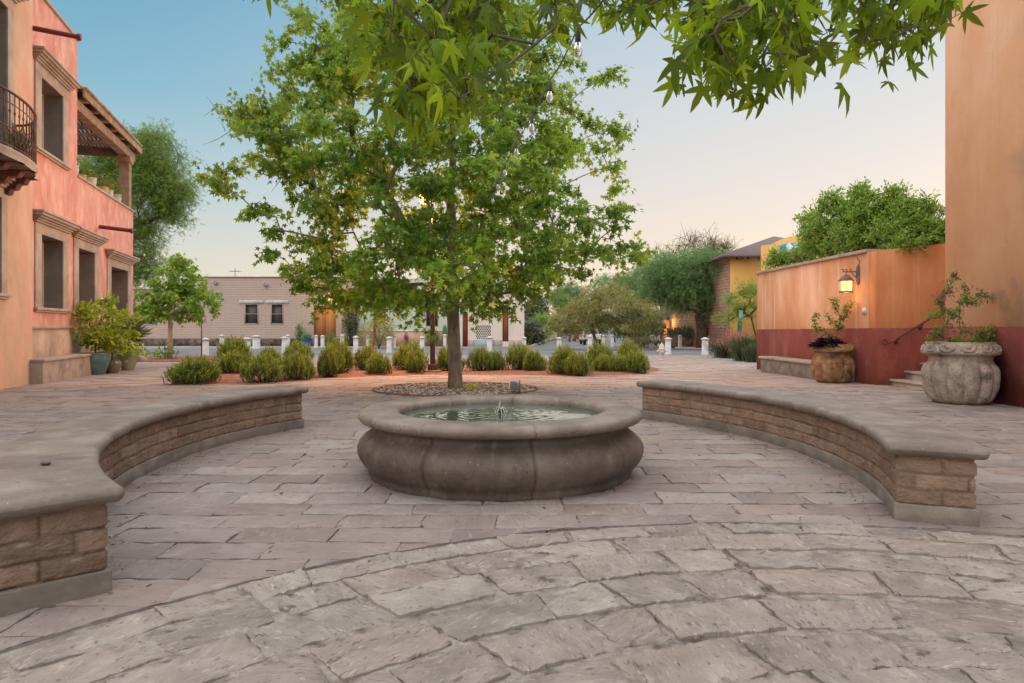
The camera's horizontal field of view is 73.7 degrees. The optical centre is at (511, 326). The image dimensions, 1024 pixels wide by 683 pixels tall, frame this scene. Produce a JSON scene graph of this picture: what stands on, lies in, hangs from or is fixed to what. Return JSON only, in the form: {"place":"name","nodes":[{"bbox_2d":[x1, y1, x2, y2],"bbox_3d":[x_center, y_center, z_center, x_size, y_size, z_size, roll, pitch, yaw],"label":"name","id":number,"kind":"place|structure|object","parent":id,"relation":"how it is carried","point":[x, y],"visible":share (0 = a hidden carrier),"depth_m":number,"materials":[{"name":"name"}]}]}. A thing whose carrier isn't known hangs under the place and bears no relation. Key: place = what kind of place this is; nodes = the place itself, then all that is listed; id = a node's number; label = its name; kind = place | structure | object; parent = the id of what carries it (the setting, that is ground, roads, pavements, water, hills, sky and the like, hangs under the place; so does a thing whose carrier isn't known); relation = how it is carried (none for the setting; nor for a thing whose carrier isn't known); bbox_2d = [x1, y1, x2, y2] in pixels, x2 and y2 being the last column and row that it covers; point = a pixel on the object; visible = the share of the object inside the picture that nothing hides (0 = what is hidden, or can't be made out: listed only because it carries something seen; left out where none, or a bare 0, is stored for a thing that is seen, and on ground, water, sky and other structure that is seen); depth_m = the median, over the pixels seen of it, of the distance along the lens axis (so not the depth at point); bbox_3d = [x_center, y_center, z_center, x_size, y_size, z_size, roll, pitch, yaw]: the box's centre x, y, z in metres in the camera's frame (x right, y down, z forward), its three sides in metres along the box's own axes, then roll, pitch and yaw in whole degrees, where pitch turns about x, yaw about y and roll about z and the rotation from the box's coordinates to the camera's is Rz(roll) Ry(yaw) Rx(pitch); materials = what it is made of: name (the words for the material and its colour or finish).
{"place":"outdoors","nodes":[
{"label":"outdoors","id":0,"kind":"place"},
{"bbox_2d":[0,123,30,157],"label":"potted plant","id":1,"kind":"object","parent":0,"point":[12,140],"visible":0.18,"depth_m":14.00,"materials":[{"name":"green plant"}]},
{"bbox_2d":[134,346,527,347],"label":"pavement","id":2,"kind":"structure","parent":0,"point":[303,346],"depth_m":56.50,"materials":[{"name":"grey concrete"}]},
{"bbox_2d":[341,307,359,345],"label":"dark vine","id":3,"kind":"object","parent":2,"relation":"on","point":[351,330],"visible":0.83,"depth_m":59.58,"materials":[{"name":"green plant"}]},
{"bbox_2d":[459,272,523,346],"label":"cream building","id":4,"kind":"structure","parent":2,"relation":"on","point":[504,332],"depth_m":58.40,"materials":[{"name":"paint"}]},
{"bbox_2d":[463,312,467,346],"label":"door","id":5,"kind":"structure","parent":4,"relation":"in","point":[465,318],"depth_m":58.60,"materials":[{"name":"brown wood"}]},
{"bbox_2d":[502,311,507,340],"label":"door","id":6,"kind":"structure","parent":4,"relation":"in","point":[504,320],"depth_m":58.60,"materials":[{"name":"brown wood"}]},
{"bbox_2d":[357,279,447,345],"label":"mint building","id":7,"kind":"structure","parent":0,"point":[440,323],"depth_m":60.20,"materials":[{"name":"paint"}]},
{"bbox_2d":[172,367,658,384],"bbox_3d":[-2.318,1.358,20.172,14.194,0.156,9.263,0,0,0],"label":"planting bed","id":8,"kind":"object","parent":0,"point":[230,378],"visible":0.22,"depth_m":19.43,"materials":[{"name":"brown soil"}]},
{"bbox_2d":[161,352,221,384],"bbox_3d":[-7.340,0.964,15.926,1.369,0.796,1.397,0,0,39],"label":"rosemary bush","id":9,"kind":"object","parent":8,"relation":"on","point":[192,371],"visible":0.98,"depth_m":15.66,"materials":[{"name":"green plant"}]},
{"bbox_2d":[216,349,252,373],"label":"rosemary bush","id":10,"kind":"object","parent":8,"relation":"on","point":[229,362],"visible":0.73,"depth_m":19.16,"materials":[{"name":"green plant"}]},
{"bbox_2d":[238,350,287,382],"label":"rosemary bush","id":11,"kind":"object","parent":8,"relation":"on","point":[268,368],"visible":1,"depth_m":16.14,"materials":[{"name":"green plant"}]},
{"bbox_2d":[274,351,316,380],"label":"rosemary bush","id":12,"kind":"object","parent":8,"relation":"on","point":[299,367],"visible":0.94,"depth_m":17.09,"materials":[{"name":"green plant"}]},
{"bbox_2d":[316,344,346,377],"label":"rosemary bush","id":13,"kind":"object","parent":8,"relation":"on","point":[329,362],"visible":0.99,"depth_m":18.16,"materials":[{"name":"green plant"}]},
{"bbox_2d":[326,335,354,372],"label":"rosemary bush","id":14,"kind":"object","parent":8,"relation":"on","point":[348,356],"visible":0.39,"depth_m":19.30,"materials":[{"name":"green plant"}]},
{"bbox_2d":[352,341,378,369],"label":"rosemary bush","id":15,"kind":"object","parent":8,"relation":"on","point":[364,354],"visible":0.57,"depth_m":20.87,"materials":[{"name":"green plant"}]},
{"bbox_2d":[365,351,393,374],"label":"rosemary bush","id":16,"kind":"object","parent":8,"relation":"on","point":[378,365],"visible":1,"depth_m":19.19,"materials":[{"name":"green plant"}]},
{"bbox_2d":[391,339,429,369],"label":"rosemary bush","id":17,"kind":"object","parent":8,"relation":"on","point":[398,357],"visible":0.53,"depth_m":20.83,"materials":[{"name":"green plant"}]},
{"bbox_2d":[404,348,426,373],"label":"rosemary bush","id":18,"kind":"object","parent":8,"relation":"on","point":[415,363],"visible":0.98,"depth_m":19.58,"materials":[{"name":"green plant"}]},
{"bbox_2d":[435,343,465,370],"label":"rosemary bush","id":19,"kind":"object","parent":8,"relation":"on","point":[441,360],"visible":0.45,"depth_m":20.46,"materials":[{"name":"green plant"}]},
{"bbox_2d":[465,344,493,370],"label":"rosemary bush","id":20,"kind":"object","parent":8,"relation":"on","point":[483,359],"visible":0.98,"depth_m":20.53,"materials":[{"name":"green plant"}]},
{"bbox_2d":[489,348,507,369],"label":"rosemary bush","id":21,"kind":"object","parent":8,"relation":"on","point":[499,359],"visible":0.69,"depth_m":20.91,"materials":[{"name":"green plant"}]},
{"bbox_2d":[504,341,532,369],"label":"rosemary bush","id":22,"kind":"object","parent":8,"relation":"on","point":[514,358],"visible":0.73,"depth_m":21.23,"materials":[{"name":"green plant"}]},
{"bbox_2d":[522,349,548,370],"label":"rosemary bush","id":23,"kind":"object","parent":8,"relation":"on","point":[534,361],"visible":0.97,"depth_m":20.50,"materials":[{"name":"green plant"}]},
{"bbox_2d":[545,342,574,374],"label":"rosemary bush","id":24,"kind":"object","parent":8,"relation":"on","point":[556,362],"visible":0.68,"depth_m":19.23,"materials":[{"name":"green plant"}]},
{"bbox_2d":[563,349,593,376],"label":"rosemary bush","id":25,"kind":"object","parent":8,"relation":"on","point":[580,366],"visible":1,"depth_m":18.70,"materials":[{"name":"green plant"}]},
{"bbox_2d":[585,338,615,368],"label":"rosemary bush","id":26,"kind":"object","parent":8,"relation":"on","point":[594,352],"visible":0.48,"depth_m":21.25,"materials":[{"name":"green plant"}]},
{"bbox_2d":[591,353,614,370],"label":"rosemary bush","id":27,"kind":"object","parent":8,"relation":"on","point":[600,363],"visible":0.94,"depth_m":20.21,"materials":[{"name":"green plant"}]},
{"bbox_2d":[606,353,629,371],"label":"rosemary bush","id":28,"kind":"object","parent":8,"relation":"on","point":[617,361],"visible":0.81,"depth_m":20.17,"materials":[{"name":"green plant"}]},
{"bbox_2d":[616,336,645,363],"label":"rosemary bush","id":29,"kind":"object","parent":8,"relation":"on","point":[625,347],"visible":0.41,"depth_m":22.02,"materials":[{"name":"green plant"}]},
{"bbox_2d":[621,349,651,373],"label":"rosemary bush","id":30,"kind":"object","parent":8,"relation":"on","point":[640,360],"visible":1,"depth_m":19.87,"materials":[{"name":"green plant"}]},
{"bbox_2d":[138,348,714,355],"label":"road","id":31,"kind":"structure","parent":0,"point":[465,351],"depth_m":45.99,"materials":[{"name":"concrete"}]},
{"bbox_2d":[356,317,398,347],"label":"feathery bush","id":32,"kind":"object","parent":31,"relation":"on","point":[382,335],"visible":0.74,"depth_m":54.73,"materials":[{"name":"green plant"}]},
{"bbox_2d":[621,335,656,347],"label":"grey desert shrub","id":33,"kind":"object","parent":31,"relation":"on","point":[650,341],"visible":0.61,"depth_m":55.79,"materials":[{"name":"green plant"}]},
{"bbox_2d":[18,355,897,386],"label":"plaza paving","id":34,"kind":"structure","parent":0,"point":[669,367],"depth_m":17.46,"materials":[{"name":"beige stone"}]},
{"bbox_2d":[84,352,110,374],"bbox_3d":[-11.895,1.054,19.506,0.750,0.622,0.750,0,0,0],"label":"glazed pot","id":35,"kind":"object","parent":34,"relation":"on","point":[99,363],"visible":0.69,"depth_m":19.30,"materials":[{"name":"teal ceramic"}]},
{"bbox_2d":[70,299,126,352],"bbox_3d":[-11.911,-0.017,19.480,1.682,1.621,1.536,0,0,0],"label":"lime shrub","id":36,"kind":"object","parent":35,"relation":"in","point":[98,337],"visible":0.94,"depth_m":19.39,"materials":[{"name":"green plant"}]},
{"bbox_2d":[106,359,121,373],"bbox_3d":[-11.788,1.173,20.129,0.490,0.396,0.490,0,0,0],"label":"glazed pot","id":37,"kind":"object","parent":34,"relation":"on","point":[114,366],"visible":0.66,"depth_m":19.98,"materials":[{"name":"beige ceramic"}]},
{"bbox_2d":[78,291,148,359],"bbox_3d":[-11.786,-0.038,20.157,1.988,2.091,1.434,0,0,0],"label":"lime shrub","id":38,"kind":"object","parent":37,"relation":"in","point":[129,333],"visible":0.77,"depth_m":20.12,"materials":[{"name":"green plant"}]},
{"bbox_2d":[116,353,138,369],"bbox_3d":[-12.306,1.122,21.875,0.648,0.533,0.648,0,0,0],"label":"glazed pot","id":39,"kind":"object","parent":34,"relation":"on","point":[131,363],"visible":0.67,"depth_m":21.68,"materials":[{"name":"beige ceramic"}]},
{"bbox_2d":[106,316,157,362],"bbox_3d":[-12.192,0.379,21.956,1.920,1.634,1.565,0,0,-18],"label":"spiky plant","id":40,"kind":"object","parent":39,"relation":"in","point":[143,332],"visible":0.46,"depth_m":21.83,"materials":[{"name":"green plant"}]},
{"bbox_2d":[213,334,253,361],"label":"rosemary bush","id":41,"kind":"object","parent":34,"relation":"on","point":[231,345],"visible":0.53,"depth_m":23.68,"materials":[{"name":"green plant"}]},
{"bbox_2d":[259,345,282,363],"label":"rosemary bush","id":42,"kind":"object","parent":34,"relation":"on","point":[274,353],"visible":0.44,"depth_m":24.71,"materials":[{"name":"green plant"}]},
{"bbox_2d":[281,339,314,361],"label":"rosemary bush","id":43,"kind":"object","parent":34,"relation":"on","point":[299,348],"visible":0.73,"depth_m":26.80,"materials":[{"name":"green plant"}]},
{"bbox_2d":[810,344,855,382],"bbox_3d":[7.679,0.869,16.349,0.987,0.930,0.986,0,0,0],"label":"carved pot","id":44,"kind":"object","parent":34,"relation":"on","point":[834,364],"visible":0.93,"depth_m":15.98,"materials":[{"name":"brown ceramic"}]},
{"bbox_2d":[807,335,846,347],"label":"black foliage plant","id":45,"kind":"object","parent":44,"relation":"in","point":[820,342],"visible":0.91,"depth_m":16.11,"materials":[{"name":"black plant"}]},
{"bbox_2d":[810,296,855,338],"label":"potted shrub","id":46,"kind":"object","parent":44,"relation":"in","point":[837,306],"visible":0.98,"depth_m":16.35,"materials":[{"name":"green plant"}]},
{"bbox_2d":[49,0,944,315],"label":"sky","id":47,"kind":"structure","parent":0,"point":[705,166],"materials":[{"name":"blue"}]},
{"bbox_2d":[0,355,1023,682],"bbox_3d":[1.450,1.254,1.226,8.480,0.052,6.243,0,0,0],"label":"curved paving","id":48,"kind":"structure","parent":0,"point":[644,568],"depth_m":2.93,"materials":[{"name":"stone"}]},
{"bbox_2d":[29,353,91,383],"bbox_3d":[-11.604,1.081,17.582,0.520,0.663,3.820,0,0,-16],"label":"wall bench","id":49,"kind":"object","parent":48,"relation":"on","point":[48,369],"depth_m":16.84,"materials":[{"name":"stone"}]},
{"bbox_2d":[147,355,216,361],"bbox_3d":[-15.147,1.478,32.427,4.964,0.082,9.052,0,0,-35],"label":"mulch patch","id":50,"kind":"object","parent":48,"relation":"on","point":[153,359],"visible":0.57,"depth_m":31.69,"materials":[{"name":"brown soil"}]},
{"bbox_2d":[144,339,179,358],"bbox_3d":[-16.165,1.161,31.574,1.394,1.188,1.147,0,0,-20],"label":"leafy sprout","id":51,"kind":"object","parent":50,"relation":"on","point":[165,352],"visible":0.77,"depth_m":31.51,"materials":[{"name":"green plant"}]},
{"bbox_2d":[133,251,224,358],"bbox_3d":[-15.530,-0.984,31.828,4.729,5.150,3.284,0,0,0],"label":"sycamore tree","id":52,"kind":"object","parent":50,"relation":"on","point":[187,293],"visible":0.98,"depth_m":31.32,"materials":[{"name":"green plant"}]},
{"bbox_2d":[189,0,664,388],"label":"sycamore tree","id":53,"kind":"object","parent":48,"relation":"on","point":[448,239],"visible":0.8,"depth_m":13.34,"materials":[{"name":"green plant"}]},
{"bbox_2d":[459,0,603,204],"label":"string lights","id":54,"kind":"object","parent":53,"relation":"hanging from","point":[549,96],"visible":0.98,"depth_m":4.69,"materials":[{"name":"glass"}]},
{"bbox_2d":[419,193,441,372],"bbox_3d":[-2.423,-1.329,20.029,0.670,5.498,0.480,0,0,0],"label":"street lamp","id":55,"kind":"object","parent":48,"relation":"on","point":[432,366],"visible":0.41,"depth_m":19.96,"materials":[{"name":"metal"}]},
{"bbox_2d":[374,382,533,394],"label":"river gravel","id":56,"kind":"structure","parent":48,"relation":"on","point":[441,388],"depth_m":14.07,"materials":[{"name":"beige gravel"}]},
{"bbox_2d":[372,382,537,395],"bbox_3d":[-1.190,1.334,14.400,3.464,0.135,3.464,0,0,0],"label":"metal edging","id":57,"kind":"object","parent":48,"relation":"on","point":[536,389],"visible":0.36,"depth_m":13.46,"materials":[{"name":"metal"}]},
{"bbox_2d":[357,394,643,502],"bbox_3d":[-0.104,0.979,5.997,2.457,0.643,2.460,0,0,0],"label":"fountain","id":58,"kind":"object","parent":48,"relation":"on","point":[503,447],"visible":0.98,"depth_m":5.01,"materials":[{"name":"stone"}]},
{"bbox_2d":[243,0,989,149],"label":"sycamore tree","id":59,"kind":"object","parent":48,"relation":"on","point":[433,84],"visible":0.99,"depth_m":2.56,"materials":[{"name":"green plant"}]},
{"bbox_2d":[703,336,728,357],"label":"grass clump","id":60,"kind":"object","parent":48,"relation":"on","point":[717,351],"visible":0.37,"depth_m":33.23,"materials":[{"name":"green plant"}]},
{"bbox_2d":[711,327,750,352],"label":"red yucca","id":61,"kind":"object","parent":48,"relation":"on","point":[732,335],"visible":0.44,"depth_m":32.47,"materials":[{"name":"orange plant"}]},
{"bbox_2d":[719,330,756,360],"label":"grass clump","id":62,"kind":"object","parent":48,"relation":"on","point":[737,352],"visible":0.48,"depth_m":29.27,"materials":[{"name":"green plant"}]},
{"bbox_2d":[737,342,756,361],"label":"grass clump","id":63,"kind":"object","parent":48,"relation":"on","point":[750,352],"visible":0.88,"depth_m":27.99,"materials":[{"name":"green plant"}]},
{"bbox_2d":[755,238,824,275],"bbox_3d":[8.925,-0.806,21.364,2.235,4.311,1.966,0,0,44],"label":"laurel shrub","id":64,"kind":"object","parent":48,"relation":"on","point":[786,257],"visible":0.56,"depth_m":21.16,"materials":[{"name":"green plant"}]},
{"bbox_2d":[758,356,855,381],"bbox_3d":[7.896,1.162,18.650,0.552,0.534,4.616,0,0,-2],"label":"wall bench","id":65,"kind":"object","parent":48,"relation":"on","point":[793,367],"depth_m":18.99,"materials":[{"name":"stone"}]},
{"bbox_2d":[790,176,944,260],"bbox_3d":[9.080,-1.267,17.869,2.796,5.233,5.295,0,0,-24],"label":"laurel shrub","id":66,"kind":"object","parent":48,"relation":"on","point":[895,217],"visible":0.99,"depth_m":16.98,"materials":[{"name":"green plant"}]},
{"bbox_2d":[0,386,1023,653],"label":"plaza paving","id":67,"kind":"structure","parent":0,"point":[260,520],"depth_m":4.95,"materials":[{"name":"stone"}]},
{"bbox_2d":[0,385,308,617],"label":"curved bench","id":68,"kind":"object","parent":67,"relation":"on","point":[53,532],"visible":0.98,"depth_m":3.74,"materials":[{"name":"stone"}]},
{"bbox_2d":[636,379,989,526],"bbox_3d":[2.701,1.013,7.009,1.268,0.534,5.623,0,0,-8],"label":"curved bench","id":69,"kind":"object","parent":67,"relation":"on","point":[905,468],"visible":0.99,"depth_m":5.65,"materials":[{"name":"stone"}]},
{"bbox_2d":[920,341,1001,404],"bbox_3d":[7.579,0.770,11.552,1.165,1.030,1.166,0,0,0],"label":"carved pot","id":70,"kind":"object","parent":67,"relation":"on","point":[961,373],"visible":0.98,"depth_m":11.13,"materials":[{"name":"stone"}]},
{"bbox_2d":[923,270,995,344],"bbox_3d":[7.786,-0.293,11.498,1.596,1.361,0.629,0,0,0],"label":"potted shrub","id":71,"kind":"object","parent":70,"relation":"in","point":[978,337],"visible":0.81,"depth_m":11.54,"materials":[{"name":"green plant"}]},
{"bbox_2d":[526,328,659,345],"bbox_3d":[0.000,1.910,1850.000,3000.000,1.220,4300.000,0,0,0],"label":"ground","id":72,"kind":"structure","parent":0,"point":[658,337],"depth_m":177.05,"materials":[{"name":"brown soil"}]},
{"bbox_2d":[0,0,38,389],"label":"peach house","id":73,"kind":"structure","parent":72,"relation":"on","point":[18,172],"depth_m":14.80,"materials":[{"name":"paint"}]},
{"bbox_2d":[32,0,139,359],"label":"pink house","id":74,"kind":"structure","parent":72,"relation":"on","point":[82,238],"depth_m":18.44,"materials":[{"name":"paint"}]},
{"bbox_2d":[82,164,103,184],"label":"potted plant","id":75,"kind":"object","parent":74,"relation":"on","point":[92,179],"visible":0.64,"depth_m":21.23,"materials":[{"name":"green plant"}]},
{"bbox_2d":[77,86,142,207],"bbox_3d":[-15.725,-5.670,22.247,5.242,2.600,6.863,0,0,-16],"label":"pergola","id":76,"kind":"object","parent":74,"relation":"on","point":[110,134],"visible":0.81,"depth_m":23.80,"materials":[{"name":"beige wood"}]},
{"bbox_2d":[77,116,210,303],"bbox_3d":[-21.956,-5.356,39.857,8.975,14.251,6.925,0,0,0],"label":"mesquite tree","id":77,"kind":"object","parent":72,"relation":"on","point":[161,186],"visible":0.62,"depth_m":39.30,"materials":[{"name":"green plant"}]},
{"bbox_2d":[133,276,356,345],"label":"brick building","id":78,"kind":"structure","parent":72,"relation":"on","point":[269,310],"depth_m":61.00,"materials":[{"name":"brick"}]},
{"bbox_2d":[239,300,263,323],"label":"window","id":79,"kind":"structure","parent":78,"relation":"in","point":[251,311],"depth_m":61.13,"materials":[{"name":"grey glass"}]},
{"bbox_2d":[265,300,288,323],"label":"window","id":80,"kind":"structure","parent":78,"relation":"in","point":[277,310],"depth_m":61.13,"materials":[{"name":"grey glass"}]},
{"bbox_2d":[524,316,549,344],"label":"shrub","id":81,"kind":"object","parent":72,"relation":"on","point":[532,334],"visible":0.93,"depth_m":71.20,"materials":[{"name":"green plant"}]},
{"bbox_2d":[524,292,551,320],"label":"oleander bush","id":82,"kind":"object","parent":72,"relation":"on","point":[529,313],"visible":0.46,"depth_m":84.97,"materials":[{"name":"green plant"}]},
{"bbox_2d":[527,308,555,343],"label":"green bush","id":83,"kind":"object","parent":72,"relation":"on","point":[541,318],"visible":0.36,"depth_m":79.37,"materials":[{"name":"green plant"}]},
{"bbox_2d":[545,279,589,341],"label":"tree","id":84,"kind":"object","parent":72,"relation":"on","point":[567,290],"visible":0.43,"depth_m":98.75,"materials":[{"name":"green plant"}]},
{"bbox_2d":[538,279,672,346],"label":"palo verde tree","id":85,"kind":"object","parent":72,"relation":"on","point":[581,309],"visible":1,"depth_m":50.24,"materials":[{"name":"green plant"}]},
{"bbox_2d":[584,272,640,341],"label":"tree","id":86,"kind":"object","parent":72,"relation":"on","point":[602,278],"visible":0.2,"depth_m":93.96,"materials":[{"name":"green plant"}]},
{"bbox_2d":[606,313,666,346],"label":"shrubbery","id":87,"kind":"object","parent":72,"relation":"on","point":[619,334],"visible":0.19,"depth_m":61.36,"materials":[{"name":"green plant"}]},
{"bbox_2d":[617,259,657,304],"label":"tree","id":88,"kind":"object","parent":72,"relation":"on","point":[628,282],"visible":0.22,"depth_m":87.46,"materials":[{"name":"green plant"}]},
{"bbox_2d":[633,312,670,345],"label":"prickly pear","id":89,"kind":"object","parent":72,"relation":"on","point":[657,341],"visible":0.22,"depth_m":58.70,"materials":[{"name":"green plant"}]},
{"bbox_2d":[662,337,693,347],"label":"planter wall","id":90,"kind":"structure","parent":72,"relation":"on","point":[687,342],"depth_m":57.80,"materials":[{"name":"concrete"}]},
{"bbox_2d":[663,324,694,337],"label":"agave bed","id":91,"kind":"object","parent":72,"relation":"on","point":[685,331],"visible":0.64,"depth_m":58.34,"materials":[{"name":"green plant"}]},
{"bbox_2d":[651,223,743,269],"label":"bare tree","id":92,"kind":"object","parent":72,"relation":"on","point":[710,241],"visible":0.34,"depth_m":71.55,"materials":[{"name":"brown plant"}]},
{"bbox_2d":[660,236,783,348],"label":"ochre house","id":93,"kind":"structure","parent":72,"relation":"on","point":[741,262],"depth_m":49.09,"materials":[{"name":"paint"}]},
{"bbox_2d":[705,275,756,336],"bbox_3d":[11.035,-0.515,32.847,2.981,4.042,2.778,0,0,0],"label":"feathery shrub","id":94,"kind":"object","parent":72,"relation":"on","point":[748,295],"visible":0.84,"depth_m":32.82,"materials":[{"name":"green plant"}]},
{"bbox_2d":[761,236,838,270],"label":"ochre gable","id":95,"kind":"structure","parent":72,"relation":"on","point":[788,242],"depth_m":45.00,"materials":[{"name":"paint"}]},
{"bbox_2d":[755,244,944,384],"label":"garden wall","id":96,"kind":"structure","parent":72,"relation":"on","point":[893,290],"depth_m":15.98,"materials":[{"name":"orange paint"}]},
{"bbox_2d":[838,255,859,292],"bbox_3d":[8.030,-1.301,16.271,0.517,0.971,0.349,0,0,-15],"label":"wall lantern","id":97,"kind":"object","parent":96,"relation":"attached to","point":[845,283],"depth_m":16.19,"materials":[{"name":"metal"}]},
{"bbox_2d":[881,307,944,344],"bbox_3d":[9.120,-0.089,15.412,1.657,0.988,0.156,0,0,0],"label":"handrail","id":98,"kind":"object","parent":96,"relation":"attached to","point":[896,339],"visible":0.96,"depth_m":15.34,"materials":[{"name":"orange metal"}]},
{"bbox_2d":[889,363,923,389],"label":"stone steps","id":99,"kind":"structure","parent":72,"relation":"on","point":[912,380],"depth_m":15.01,"materials":[{"name":"beige stone"}]},
{"bbox_2d":[944,0,1023,407],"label":"apricot house","id":100,"kind":"structure","parent":72,"relation":"on","point":[984,158],"depth_m":11.61,"materials":[{"name":"paint"}]},
{"bbox_2d":[529,333,658,347],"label":"road","id":101,"kind":"structure","parent":0,"point":[575,344],"depth_m":75.56,"materials":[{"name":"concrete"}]},
{"bbox_2d":[675,347,708,348],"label":"pavement","id":102,"kind":"structure","parent":0,"point":[689,348],"depth_m":52.61,"materials":[{"name":"grey concrete"}]},
{"bbox_2d":[626,241,736,347],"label":"mesquite tree","id":103,"kind":"object","parent":102,"relation":"on","point":[674,285],"visible":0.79,"depth_m":52.24,"materials":[{"name":"green plant"}]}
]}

